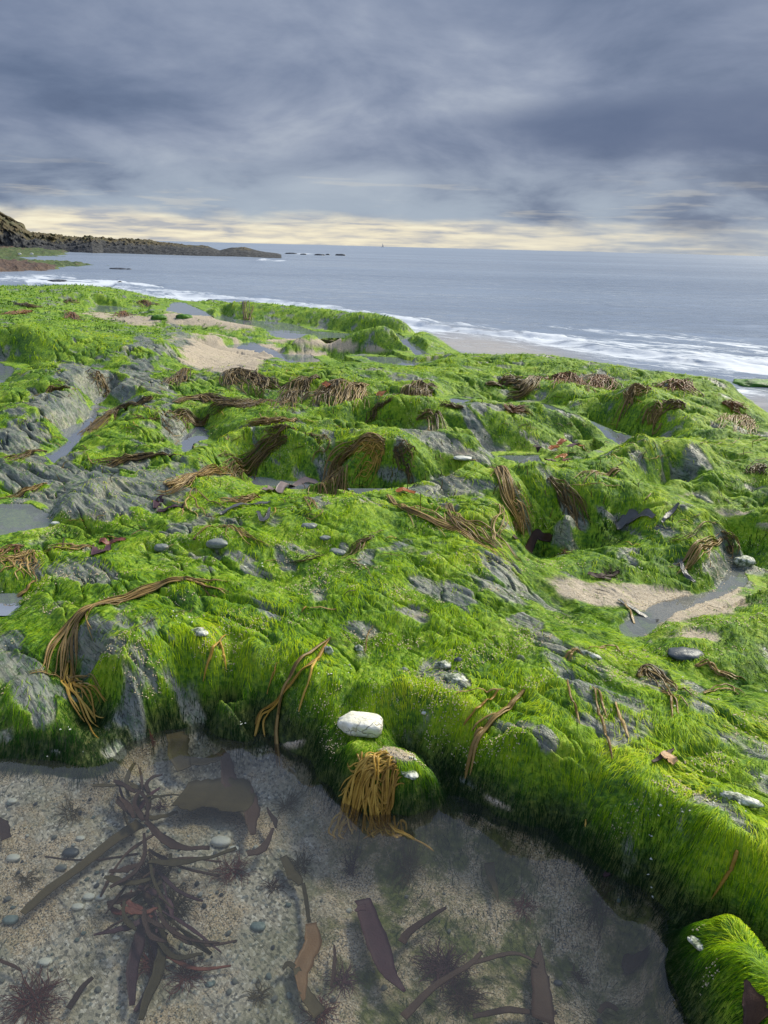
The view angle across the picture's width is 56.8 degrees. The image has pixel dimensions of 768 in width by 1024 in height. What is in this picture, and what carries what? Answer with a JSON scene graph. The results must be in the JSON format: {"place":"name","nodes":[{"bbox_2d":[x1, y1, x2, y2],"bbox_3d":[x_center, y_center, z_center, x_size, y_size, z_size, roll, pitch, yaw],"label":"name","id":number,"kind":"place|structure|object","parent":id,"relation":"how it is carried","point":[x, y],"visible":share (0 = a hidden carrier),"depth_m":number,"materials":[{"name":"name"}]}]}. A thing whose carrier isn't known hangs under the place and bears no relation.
{"place":"outdoors","nodes":[
{"label":"outdoors","id":0,"kind":"place"},
{"bbox_2d":[0,246,108,271],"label":"shore","id":1,"kind":"structure","parent":0,"point":[11,260],"depth_m":45.41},
{"bbox_2d":[93,305,130,312],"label":"pool water","id":2,"kind":"structure","parent":0,"point":[101,308],"depth_m":14.48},
{"bbox_2d":[0,211,280,257],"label":"headland","id":3,"kind":"structure","parent":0,"point":[14,232],"depth_m":93.22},
{"bbox_2d":[166,301,213,315],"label":"pool water","id":4,"kind":"structure","parent":0,"point":[180,307],"depth_m":14.10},
{"bbox_2d":[213,314,349,338],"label":"pool water","id":5,"kind":"structure","parent":0,"point":[287,330],"depth_m":11.43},
{"bbox_2d":[0,285,767,1023],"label":"rock shelf","id":6,"kind":"object","parent":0,"point":[328,883],"visible":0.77,"depth_m":2.30,"materials":[{"name":"plant"}]},
{"bbox_2d":[0,817,10,840],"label":"kelp","id":7,"kind":"object","parent":6,"relation":"on","point":[5,833],"visible":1,"depth_m":1.90},
{"bbox_2d":[0,549,39,583],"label":"thong weed","id":8,"kind":"object","parent":6,"relation":"attached to","point":[20,555],"visible":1,"depth_m":2.87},
{"bbox_2d":[0,959,73,1023],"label":"red seaweed","id":9,"kind":"object","parent":6,"relation":"on","point":[32,999],"visible":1,"depth_m":1.55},
{"bbox_2d":[29,669,100,689],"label":"thong weed","id":10,"kind":"object","parent":6,"relation":"attached to","point":[78,676],"visible":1,"depth_m":2.32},
{"bbox_2d":[48,794,87,827],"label":"red seaweed","id":11,"kind":"object","parent":6,"relation":"on","point":[72,814],"visible":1,"depth_m":2.00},
{"bbox_2d":[66,976,93,1009],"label":"kelp","id":12,"kind":"object","parent":6,"relation":"on","point":[76,996],"visible":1,"depth_m":1.55},
{"bbox_2d":[20,819,143,914],"bbox_3d":[-0.771,0.904,1.826,0.039,0.018,0.339,16,25,34],"label":"kelp","id":13,"kind":"object","parent":6,"relation":"on","point":[135,825],"visible":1,"depth_m":1.83},
{"bbox_2d":[60,660,106,737],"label":"thong weed","id":14,"kind":"object","parent":6,"relation":"attached to","point":[68,687],"visible":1,"depth_m":2.25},
{"bbox_2d":[65,401,139,438],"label":"thong weed","id":15,"kind":"object","parent":6,"relation":"attached to","point":[103,417],"visible":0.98,"depth_m":5.10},
{"bbox_2d":[41,577,186,682],"bbox_3d":[-0.967,0.389,2.504,0.198,0.205,0.552,15,25,33],"label":"thong weed","id":16,"kind":"object","parent":6,"relation":"attached to","point":[77,616],"visible":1,"depth_m":2.44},
{"bbox_2d":[107,889,157,930],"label":"kelp","id":17,"kind":"object","parent":6,"relation":"on","point":[131,908],"visible":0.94,"depth_m":1.70},
{"bbox_2d":[85,452,181,464],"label":"thong weed","id":18,"kind":"object","parent":6,"relation":"attached to","point":[146,455],"visible":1,"depth_m":4.02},
{"bbox_2d":[92,762,179,835],"bbox_3d":[-0.691,0.816,2.028,0.224,0.073,0.176,17,26,36],"label":"kelp","id":19,"kind":"object","parent":6,"relation":"on","point":[123,803],"visible":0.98,"depth_m":2.02},
{"bbox_2d":[44,820,236,954],"bbox_3d":[-0.611,0.924,1.772,0.534,0.088,0.321,1,21,0],"label":"kelp","id":20,"kind":"object","parent":6,"relation":"on","point":[149,894],"visible":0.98,"depth_m":1.75},
{"bbox_2d":[125,942,174,977],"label":"red seaweed","id":21,"kind":"object","parent":6,"relation":"on","point":[149,961],"visible":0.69,"depth_m":1.64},
{"bbox_2d":[123,843,177,891],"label":"red seaweed","id":22,"kind":"object","parent":6,"relation":"on","point":[143,872],"visible":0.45,"depth_m":1.84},
{"bbox_2d":[148,367,192,387],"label":"thong weed","id":23,"kind":"object","parent":6,"relation":"attached to","point":[181,376],"visible":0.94,"depth_m":6.00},
{"bbox_2d":[155,876,200,927],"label":"red seaweed","id":24,"kind":"object","parent":6,"relation":"on","point":[183,899],"visible":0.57,"depth_m":1.77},
{"bbox_2d":[126,912,230,1019],"bbox_3d":[-0.507,1.024,1.642,0.220,0.035,0.225,-16,27,-39],"label":"kelp","id":25,"kind":"object","parent":6,"relation":"on","point":[162,952],"visible":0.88,"depth_m":1.62},
{"bbox_2d":[153,407,209,427],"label":"thong weed","id":26,"kind":"object","parent":6,"relation":"attached to","point":[189,416],"visible":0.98,"depth_m":4.98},
{"bbox_2d":[163,949,212,999],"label":"red seaweed","id":27,"kind":"object","parent":6,"relation":"on","point":[192,977],"visible":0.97,"depth_m":1.61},
{"bbox_2d":[153,464,232,494],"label":"thong weed","id":28,"kind":"object","parent":6,"relation":"attached to","point":[180,481],"visible":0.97,"depth_m":3.62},
{"bbox_2d":[166,731,221,771],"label":"kelp","id":29,"kind":"object","parent":6,"relation":"on","point":[180,758],"visible":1,"depth_m":2.19},
{"bbox_2d":[184,576,230,596],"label":"thong weed","id":30,"kind":"object","parent":6,"relation":"attached to","point":[197,580],"visible":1,"depth_m":2.61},
{"bbox_2d":[171,777,255,812],"bbox_3d":[-0.488,0.824,2.080,0.226,0.039,0.174,1,21,0],"label":"kelp","id":31,"kind":"object","parent":6,"relation":"on","point":[213,793],"visible":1,"depth_m":2.08},
{"bbox_2d":[172,392,255,403],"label":"thong weed","id":32,"kind":"object","parent":6,"relation":"attached to","point":[213,397],"visible":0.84,"depth_m":5.30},
{"bbox_2d":[206,538,227,548],"bbox_3d":[-0.685,0.130,2.928,0.099,0.039,0.060,1,21,0],"label":"rock","id":33,"kind":"object","parent":6,"relation":"on","point":[216,543],"visible":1,"depth_m":2.91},
{"bbox_2d":[210,836,230,847],"bbox_3d":[-0.449,0.907,1.952,0.056,0.023,0.034,1,21,0],"label":"pebble","id":34,"kind":"object","parent":6,"relation":"on","point":[221,841],"visible":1,"depth_m":1.94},
{"bbox_2d":[202,846,257,891],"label":"red seaweed","id":35,"kind":"object","parent":6,"relation":"on","point":[237,869],"visible":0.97,"depth_m":1.88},
{"bbox_2d":[193,525,270,547],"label":"thong weed","id":36,"kind":"object","parent":6,"relation":"attached to","point":[242,533],"visible":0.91,"depth_m":2.98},
{"bbox_2d":[205,398,272,417],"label":"thong weed","id":37,"kind":"object","parent":6,"relation":"attached to","point":[247,403],"visible":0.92,"depth_m":4.98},
{"bbox_2d":[219,493,260,503],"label":"thong weed","id":38,"kind":"object","parent":6,"relation":"attached to","point":[246,498],"visible":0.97,"depth_m":3.41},
{"bbox_2d":[219,500,270,521],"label":"kelp","id":39,"kind":"object","parent":6,"relation":"on","point":[266,517],"visible":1,"depth_m":3.24},
{"bbox_2d":[219,367,273,393],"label":"thong weed","id":40,"kind":"object","parent":6,"relation":"attached to","point":[233,378],"visible":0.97,"depth_m":5.94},
{"bbox_2d":[219,748,277,855],"bbox_3d":[-0.391,0.820,2.048,0.108,0.072,0.390,-8,22,-24],"label":"kelp","id":41,"kind":"object","parent":6,"relation":"on","point":[252,814],"visible":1,"depth_m":2.01},
{"bbox_2d":[214,434,287,483],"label":"thong weed","id":42,"kind":"object","parent":6,"relation":"attached to","point":[257,458],"visible":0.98,"depth_m":4.28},
{"bbox_2d":[242,977,272,1011],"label":"red seaweed","id":43,"kind":"object","parent":6,"relation":"on","point":[252,995],"visible":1,"depth_m":1.59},
{"bbox_2d":[240,415,298,427],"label":"thong weed","id":44,"kind":"object","parent":6,"relation":"attached to","point":[271,420],"visible":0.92,"depth_m":4.50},
{"bbox_2d":[250,371,292,398],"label":"thong weed","id":45,"kind":"object","parent":6,"relation":"attached to","point":[260,380],"visible":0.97,"depth_m":5.79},
{"bbox_2d":[261,423,296,452],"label":"thong weed","id":46,"kind":"object","parent":6,"relation":"attached to","point":[281,426],"visible":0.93,"depth_m":4.32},
{"bbox_2d":[258,388,307,412],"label":"thong weed","id":47,"kind":"object","parent":6,"relation":"attached to","point":[290,393],"visible":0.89,"depth_m":5.58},
{"bbox_2d":[270,785,307,817],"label":"red seaweed","id":48,"kind":"object","parent":6,"relation":"on","point":[287,803],"visible":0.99,"depth_m":2.09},
{"bbox_2d":[280,855,310,922],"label":"kelp","id":49,"kind":"object","parent":6,"relation":"on","point":[293,874],"visible":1,"depth_m":1.85},
{"bbox_2d":[277,847,318,876],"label":"red seaweed","id":50,"kind":"object","parent":6,"relation":"on","point":[302,864],"visible":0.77,"depth_m":1.93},
{"bbox_2d":[277,374,321,396],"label":"thong weed","id":51,"kind":"object","parent":6,"relation":"attached to","point":[303,381],"visible":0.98,"depth_m":5.75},
{"bbox_2d":[274,637,330,767],"bbox_3d":[-0.277,0.593,2.279,0.065,0.289,0.340,10,22,22],"label":"thong weed","id":52,"kind":"object","parent":6,"relation":"attached to","point":[276,739],"visible":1,"depth_m":2.22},
{"bbox_2d":[282,961,324,1018],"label":"kelp","id":53,"kind":"object","parent":6,"relation":"on","point":[314,1006],"visible":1,"depth_m":1.56},
{"bbox_2d":[294,922,321,1002],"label":"kelp","id":54,"kind":"object","parent":6,"relation":"on","point":[308,953],"visible":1,"depth_m":1.66},
{"bbox_2d":[298,992,340,1023],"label":"red seaweed","id":55,"kind":"object","parent":6,"relation":"on","point":[326,1011],"visible":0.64,"depth_m":1.55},
{"bbox_2d":[301,378,346,405],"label":"thong weed","id":56,"kind":"object","parent":6,"relation":"attached to","point":[324,390],"visible":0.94,"depth_m":5.61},
{"bbox_2d":[307,464,354,496],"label":"thong weed","id":57,"kind":"object","parent":6,"relation":"attached to","point":[338,481],"visible":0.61,"depth_m":4.00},
{"bbox_2d":[322,955,367,999],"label":"red seaweed","id":58,"kind":"object","parent":6,"relation":"on","point":[345,981],"visible":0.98,"depth_m":1.63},
{"bbox_2d":[328,380,369,408],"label":"thong weed","id":59,"kind":"object","parent":6,"relation":"attached to","point":[350,386],"visible":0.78,"depth_m":5.57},
{"bbox_2d":[336,827,361,878],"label":"red seaweed","id":60,"kind":"object","parent":6,"relation":"on","point":[351,868],"visible":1,"depth_m":1.95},
{"bbox_2d":[322,432,385,481],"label":"thong weed","id":61,"kind":"object","parent":6,"relation":"attached to","point":[352,448],"visible":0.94,"depth_m":4.12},
{"bbox_2d":[337,711,382,737],"bbox_3d":[-0.071,0.627,2.097,0.136,0.058,0.071,4,25,2],"label":"stone","id":62,"kind":"object","parent":6,"relation":"on","point":[361,724],"visible":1,"depth_m":2.07,"materials":[{"name":"white stone"}]},
{"bbox_2d":[334,751,395,839],"bbox_3d":[-0.058,0.783,1.989,0.171,0.239,0.082,-4,21,-15],"label":"thong weed","id":63,"kind":"object","parent":6,"relation":"attached to","point":[369,762],"visible":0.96,"depth_m":1.95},
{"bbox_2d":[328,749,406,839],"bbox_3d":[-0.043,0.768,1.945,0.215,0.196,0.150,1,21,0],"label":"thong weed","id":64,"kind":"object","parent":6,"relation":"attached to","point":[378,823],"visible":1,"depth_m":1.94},
{"bbox_2d":[350,436,384,486],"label":"thong weed","id":65,"kind":"object","parent":6,"relation":"attached to","point":[372,446],"visible":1,"depth_m":4.00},
{"bbox_2d":[354,898,405,992],"bbox_3d":[-0.014,1.020,1.678,0.054,0.022,0.268,-5,22,-18],"label":"kelp","id":66,"kind":"object","parent":6,"relation":"on","point":[376,940],"visible":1,"depth_m":1.68},
{"bbox_2d":[0,361,767,995],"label":"shell grit","id":67,"kind":"object","parent":6,"relation":"on","point":[420,637],"visible":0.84,"depth_m":2.38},
{"bbox_2d":[0,283,767,1023],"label":"green algae","id":68,"kind":"object","parent":6,"relation":"on","point":[682,933],"visible":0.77,"depth_m":2.25,"materials":[{"name":"plant"}]},
{"bbox_2d":[85,368,110,396],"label":"thong weed","id":69,"kind":"object","parent":68,"relation":"attached to","point":[103,383],"visible":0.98,"depth_m":5.92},
{"bbox_2d":[254,639,329,736],"bbox_3d":[-0.276,0.570,2.276,0.316,0.234,0.104,-14,26,-36],"label":"thong weed","id":70,"kind":"object","parent":68,"relation":"attached to","point":[273,704],"visible":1,"depth_m":2.25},
{"bbox_2d":[392,440,415,483],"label":"thong weed","id":71,"kind":"object","parent":6,"relation":"attached to","point":[395,451],"visible":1,"depth_m":3.96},
{"bbox_2d":[376,379,437,405],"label":"thong weed","id":72,"kind":"object","parent":6,"relation":"attached to","point":[424,389],"visible":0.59,"depth_m":5.60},
{"bbox_2d":[386,833,428,891],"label":"red seaweed","id":73,"kind":"object","parent":6,"relation":"on","point":[407,864],"visible":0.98,"depth_m":1.92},
{"bbox_2d":[398,906,446,944],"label":"kelp","id":74,"kind":"object","parent":6,"relation":"on","point":[407,933],"visible":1,"depth_m":1.73},
{"bbox_2d":[416,409,447,430],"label":"thong weed","id":75,"kind":"object","parent":6,"relation":"attached to","point":[431,413],"visible":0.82,"depth_m":4.77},
{"bbox_2d":[386,494,495,552],"bbox_3d":[0.223,0.051,3.071,0.704,0.079,0.133,20,28,41],"label":"thong weed","id":76,"kind":"object","parent":6,"relation":"attached to","point":[429,518],"visible":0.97,"depth_m":3.10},
{"bbox_2d":[409,933,481,997],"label":"red seaweed","id":77,"kind":"object","parent":6,"relation":"on","point":[443,962],"visible":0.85,"depth_m":1.67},
{"bbox_2d":[444,673,467,683],"bbox_3d":[0.221,0.511,2.182,0.076,0.024,0.045,1,21,0],"label":"rock","id":78,"kind":"object","parent":6,"relation":"on","point":[454,677],"visible":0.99,"depth_m":2.17,"materials":[{"name":"stone"}]},
{"bbox_2d":[434,973,492,1023],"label":"red seaweed","id":79,"kind":"object","parent":6,"relation":"on","point":[467,1000],"visible":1,"depth_m":1.59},
{"bbox_2d":[400,950,538,1019],"bbox_3d":[0.188,1.056,1.613,0.359,0.032,0.072,-8,23,-24],"label":"kelp","id":80,"kind":"object","parent":6,"relation":"on","point":[414,1005],"visible":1,"depth_m":1.60},
{"bbox_2d":[444,503,522,563],"bbox_3d":[0.372,0.087,3.078,0.182,0.125,0.582,-11,24,-30],"label":"thong weed","id":81,"kind":"object","parent":6,"relation":"attached to","point":[455,518],"visible":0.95,"depth_m":3.03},
{"bbox_2d":[484,862,498,901],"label":"kelp","id":82,"kind":"object","parent":6,"relation":"on","point":[489,867],"visible":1,"depth_m":1.88},
{"bbox_2d":[465,688,524,778],"bbox_3d":[0.313,0.636,2.071,0.052,0.183,0.258,20,28,41],"label":"thong weed","id":83,"kind":"object","parent":6,"relation":"attached to","point":[479,732],"visible":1,"depth_m":2.02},
{"bbox_2d":[490,503,507,549],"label":"thong weed","id":84,"kind":"object","parent":6,"relation":"attached to","point":[494,533],"visible":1,"depth_m":3.04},
{"bbox_2d":[485,373,524,388],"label":"thong weed","id":85,"kind":"object","parent":6,"relation":"attached to","point":[505,378],"visible":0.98,"depth_m":6.08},
{"bbox_2d":[487,465,534,536],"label":"thong weed","id":86,"kind":"object","parent":6,"relation":"attached to","point":[508,493],"visible":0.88,"depth_m":3.43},
{"bbox_2d":[503,402,533,415],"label":"thong weed","id":87,"kind":"object","parent":6,"relation":"attached to","point":[511,408],"visible":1,"depth_m":4.86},
{"bbox_2d":[505,887,542,924],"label":"red seaweed","id":88,"kind":"object","parent":6,"relation":"on","point":[521,905],"visible":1,"depth_m":1.81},
{"bbox_2d":[505,375,548,400],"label":"thong weed","id":89,"kind":"object","parent":6,"relation":"attached to","point":[530,380],"visible":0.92,"depth_m":5.96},
{"bbox_2d":[512,528,552,553],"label":"kelp","id":90,"kind":"object","parent":6,"relation":"on","point":[537,534],"visible":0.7,"depth_m":3.44},
{"bbox_2d":[531,943,554,1023],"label":"kelp","id":91,"kind":"object","parent":6,"relation":"on","point":[542,1006],"visible":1,"depth_m":1.61},
{"bbox_2d":[472,1001,618,1018],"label":"kelp","id":92,"kind":"object","parent":6,"relation":"on","point":[518,1010],"visible":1,"depth_m":1.54},
{"bbox_2d":[547,475,592,530],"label":"thong weed","id":93,"kind":"object","parent":6,"relation":"attached to","point":[563,496],"visible":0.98,"depth_m":3.48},
{"bbox_2d":[544,370,595,391],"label":"thong weed","id":94,"kind":"object","parent":6,"relation":"attached to","point":[561,375],"visible":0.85,"depth_m":6.42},
{"bbox_2d":[576,871,616,941],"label":"red seaweed","id":95,"kind":"object","parent":6,"relation":"on","point":[595,901],"visible":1,"depth_m":1.76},
{"bbox_2d":[574,374,623,390],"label":"thong weed","id":96,"kind":"object","parent":6,"relation":"attached to","point":[601,378],"visible":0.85,"depth_m":6.28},
{"bbox_2d":[592,686,612,758],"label":"thong weed","id":97,"kind":"object","parent":6,"relation":"attached to","point":[603,725],"visible":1,"depth_m":1.98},
{"bbox_2d":[612,383,655,428],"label":"thong weed","id":98,"kind":"object","parent":6,"relation":"attached to","point":[630,391],"visible":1,"depth_m":5.28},
{"bbox_2d":[615,508,654,529],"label":"kelp","id":99,"kind":"object","parent":6,"relation":"on","point":[631,515],"visible":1,"depth_m":3.36},
{"bbox_2d":[621,944,650,974],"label":"kelp","id":100,"kind":"object","parent":6,"relation":"on","point":[630,963],"visible":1,"depth_m":1.69},
{"bbox_2d":[637,400,662,435],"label":"thong weed","id":101,"kind":"object","parent":6,"relation":"attached to","point":[656,412],"visible":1,"depth_m":5.02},
{"bbox_2d":[636,663,693,695],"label":"thong weed","id":102,"kind":"object","parent":6,"relation":"attached to","point":[659,673],"visible":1,"depth_m":2.19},
{"bbox_2d":[658,398,685,415],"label":"thong weed","id":103,"kind":"object","parent":6,"relation":"attached to","point":[678,401],"visible":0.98,"depth_m":4.98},
{"bbox_2d":[652,378,704,396],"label":"thong weed","id":104,"kind":"object","parent":6,"relation":"attached to","point":[678,381],"visible":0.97,"depth_m":6.02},
{"bbox_2d":[667,647,703,660],"bbox_3d":[0.999,0.470,2.354,0.121,0.033,0.071,1,21,0],"label":"pebble","id":105,"kind":"object","parent":6,"relation":"on","point":[681,653],"visible":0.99,"depth_m":2.34,"materials":[{"name":"stone"}]},
{"bbox_2d":[669,533,723,574],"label":"thong weed","id":106,"kind":"object","parent":6,"relation":"attached to","point":[699,548],"visible":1,"depth_m":3.02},
{"bbox_2d":[695,659,745,680],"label":"thong weed","id":107,"kind":"object","parent":6,"relation":"attached to","point":[710,663],"visible":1,"depth_m":2.27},
{"bbox_2d":[711,850,738,898],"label":"thong weed","id":108,"kind":"object","parent":6,"relation":"attached to","point":[731,867],"visible":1,"depth_m":1.58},
{"bbox_2d":[721,525,740,558],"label":"thong weed","id":109,"kind":"object","parent":6,"relation":"attached to","point":[731,546],"visible":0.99,"depth_m":3.21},
{"bbox_2d":[710,413,759,435],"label":"thong weed","id":110,"kind":"object","parent":6,"relation":"attached to","point":[738,417],"visible":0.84,"depth_m":5.17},
{"bbox_2d":[719,790,764,808],"bbox_3d":[0.854,0.689,1.698,0.103,0.023,0.028,10,22,22],"label":"rock","id":111,"kind":"object","parent":6,"relation":"on","point":[746,800],"visible":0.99,"depth_m":1.69,"materials":[{"name":"stone"}]},
{"bbox_2d":[733,555,755,566],"bbox_3d":[1.604,0.219,3.157,0.102,0.050,0.057,1,21,0],"label":"rock","id":112,"kind":"object","parent":6,"relation":"on","point":[745,561],"visible":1,"depth_m":3.14,"materials":[{"name":"stone"}]},
{"bbox_2d":[733,378,767,387],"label":"rock","id":113,"kind":"object","parent":6,"relation":"on","point":[755,382],"visible":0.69,"depth_m":9.74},
{"bbox_2d":[742,979,767,1023],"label":"kelp","id":114,"kind":"object","parent":6,"relation":"on","point":[754,1005],"visible":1,"depth_m":1.30},
{"bbox_2d":[0,241,767,411],"bbox_3d":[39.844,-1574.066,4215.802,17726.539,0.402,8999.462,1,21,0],"label":"sea water","id":115,"kind":"structure","parent":0,"point":[698,315],"depth_m":28.52,"materials":[{"name":"liquid"}]},
{"bbox_2d":[0,0,767,255],"label":"sky","id":116,"kind":"structure","parent":0,"point":[621,126],"materials":[{"name":"grey"}]},
{"label":"pool water","id":117,"kind":"structure","parent":0,"visible":0},
{"bbox_2d":[262,475,332,492],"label":"kelp","id":118,"kind":"object","parent":117,"relation":"on","point":[281,486],"visible":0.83,"depth_m":3.99},
{"label":"pool water","id":119,"kind":"structure","parent":0,"visible":0},
{"bbox_2d":[617,599,658,623],"bbox_3d":[0.980,0.382,2.736,0.109,0.035,0.154,-1,21,-7],"label":"driftwood","id":120,"kind":"object","parent":119,"relation":"on","point":[629,606],"visible":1,"depth_m":2.72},
{"label":"pool water","id":121,"kind":"structure","parent":0,"visible":0},
{"bbox_2d":[533,438,584,461],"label":"kelp","id":122,"kind":"object","parent":121,"relation":"on","point":[558,443],"visible":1,"depth_m":4.50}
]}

